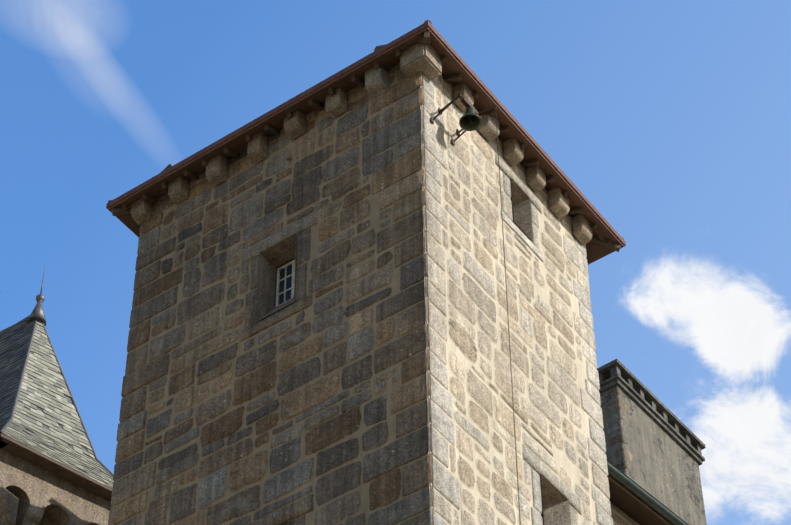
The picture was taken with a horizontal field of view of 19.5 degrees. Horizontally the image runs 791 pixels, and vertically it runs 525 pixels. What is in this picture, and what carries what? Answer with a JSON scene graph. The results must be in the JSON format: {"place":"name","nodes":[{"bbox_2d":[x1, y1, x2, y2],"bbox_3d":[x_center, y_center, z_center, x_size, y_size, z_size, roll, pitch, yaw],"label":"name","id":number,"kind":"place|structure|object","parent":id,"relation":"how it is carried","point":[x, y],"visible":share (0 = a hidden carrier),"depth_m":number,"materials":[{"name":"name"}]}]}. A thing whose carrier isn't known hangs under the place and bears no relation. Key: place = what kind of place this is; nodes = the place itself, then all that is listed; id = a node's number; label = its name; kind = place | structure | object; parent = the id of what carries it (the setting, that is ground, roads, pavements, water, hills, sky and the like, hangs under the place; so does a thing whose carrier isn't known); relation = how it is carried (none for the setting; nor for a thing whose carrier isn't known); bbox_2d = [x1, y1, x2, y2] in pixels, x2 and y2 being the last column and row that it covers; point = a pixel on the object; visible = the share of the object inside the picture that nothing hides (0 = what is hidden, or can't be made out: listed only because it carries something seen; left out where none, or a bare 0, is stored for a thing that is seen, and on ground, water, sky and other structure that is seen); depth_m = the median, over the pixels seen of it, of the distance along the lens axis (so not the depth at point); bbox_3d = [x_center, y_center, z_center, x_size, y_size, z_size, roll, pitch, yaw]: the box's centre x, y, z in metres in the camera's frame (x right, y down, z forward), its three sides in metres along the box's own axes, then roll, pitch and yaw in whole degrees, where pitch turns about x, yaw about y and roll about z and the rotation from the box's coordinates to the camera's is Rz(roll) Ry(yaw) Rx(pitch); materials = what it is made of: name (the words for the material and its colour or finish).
{"place":"outdoors","nodes":[
{"label":"outdoors","id":0,"kind":"place"},
{"bbox_2d":[0,0,790,524],"label":"sky","id":1,"kind":"structure","parent":0,"point":[672,118],"materials":[{"name":"blue"}]},
{"bbox_2d":[610,502,639,524],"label":"molding","id":2,"kind":"structure","parent":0,"point":[618,516],"depth_m":38.92,"materials":[{"name":"grey stone"}]},
{"bbox_2d":[611,506,635,524],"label":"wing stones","id":3,"kind":"object","parent":2,"relation":"attached to","point":[617,520],"visible":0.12,"depth_m":38.81,"materials":[{"name":"grey stone"}]},
{"bbox_2d":[607,474,672,524],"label":"roof soffit","id":4,"kind":"structure","parent":2,"relation":"attached to","point":[630,504],"depth_m":38.64,"materials":[{"name":"brown wood"}]},
{"bbox_2d":[607,460,688,524],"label":"gutter","id":5,"kind":"object","parent":2,"relation":"attached to","point":[642,494],"visible":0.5,"depth_m":38.31,"materials":[{"name":"green weathered copper"}]},
{"bbox_2d":[597,359,706,524],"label":"chimney","id":6,"kind":"object","parent":2,"relation":"on","point":[665,446],"visible":0.56,"depth_m":45.46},
{"bbox_2d":[605,386,635,481],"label":"quoins","id":7,"kind":"object","parent":6,"relation":"attached to","point":[618,402],"visible":0.4,"depth_m":44.48,"materials":[{"name":"grey stone"}]},
{"label":"ground","id":8,"kind":"structure","parent":0,"visible":0},
{"bbox_2d":[0,449,110,524],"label":"wall","id":9,"kind":"structure","parent":8,"relation":"on","point":[31,493],"depth_m":42.38,"materials":[{"name":"beige stone"}]},
{"bbox_2d":[0,433,111,501],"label":"roof eave","id":10,"kind":"object","parent":9,"relation":"attached to","point":[49,464],"visible":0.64,"depth_m":42.59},
{"bbox_2d":[0,319,113,488],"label":"turret roof","id":11,"kind":"structure","parent":9,"relation":"on","point":[46,421],"depth_m":44.47,"materials":[{"name":"grey stone"}]},
{"bbox_2d":[0,268,113,475],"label":"turret leadwork","id":12,"kind":"object","parent":11,"relation":"attached to","point":[36,314],"visible":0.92,"depth_m":45.75,"materials":[{"name":"grey metal"}]},
{"bbox_2d":[112,65,610,524],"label":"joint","id":13,"kind":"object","parent":8,"relation":"on","point":[566,464],"visible":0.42,"depth_m":35.70,"materials":[{"name":"beige concrete"}]},
{"bbox_2d":[108,62,433,524],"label":"stones","id":14,"kind":"object","parent":13,"relation":"attached to","point":[390,482],"visible":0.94,"depth_m":35.43,"materials":[{"name":"stone"}]},
{"bbox_2d":[256,233,297,321],"bbox_3d":[-1.683,0.432,36.647,0.740,1.570,0.704,-27,-52,24],"label":"recess","id":15,"kind":"object","parent":13,"relation":"attached to","point":[274,258],"visible":0.38,"depth_m":36.99,"materials":[{"name":"stone"}]},
{"bbox_2d":[275,260,294,306],"bbox_3d":[-1.624,0.288,36.919,0.700,0.920,0.054,-27,-52,24],"label":"casement","id":16,"kind":"object","parent":15,"relation":"attached to","point":[285,283],"visible":0.35,"depth_m":37.00,"materials":[{"name":"paint"}]},
{"bbox_2d":[278,519,290,524],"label":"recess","id":17,"kind":"object","parent":13,"relation":"attached to","point":[286,522],"visible":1,"depth_m":32.62,"materials":[{"name":"stone"}]},
{"bbox_2d":[131,44,591,245],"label":"corbels","id":18,"kind":"object","parent":13,"relation":"attached to","point":[424,59],"visible":0.83,"depth_m":38.81,"materials":[{"name":"stone"}]},
{"bbox_2d":[106,21,625,319],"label":"roof","id":19,"kind":"structure","parent":13,"relation":"on","point":[385,55],"depth_m":38.93,"materials":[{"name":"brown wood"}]},
{"bbox_2d":[111,30,620,314],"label":"roof eaves","id":20,"kind":"object","parent":13,"relation":"on","point":[598,240],"visible":0.25,"depth_m":39.28,"materials":[{"name":"brown wood"}]},
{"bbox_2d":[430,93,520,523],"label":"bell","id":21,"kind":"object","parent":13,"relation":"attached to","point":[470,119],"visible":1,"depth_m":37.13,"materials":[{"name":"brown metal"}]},
{"bbox_2d":[420,74,612,524],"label":"stones","id":22,"kind":"object","parent":13,"relation":"attached to","point":[561,366],"visible":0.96,"depth_m":35.78,"materials":[{"name":"beige stone"}]},
{"bbox_2d":[510,178,532,241],"bbox_3d":[1.746,-0.686,38.790,0.944,1.080,0.580,-27,-52,24],"label":"recess","id":23,"kind":"object","parent":13,"relation":"attached to","point":[521,210],"visible":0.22,"depth_m":38.93,"materials":[{"name":"stone"}]},
{"bbox_2d":[540,473,570,524],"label":"recess","id":24,"kind":"object","parent":13,"relation":"attached to","point":[555,506],"visible":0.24,"depth_m":34.69,"materials":[{"name":"stone"}]}
]}

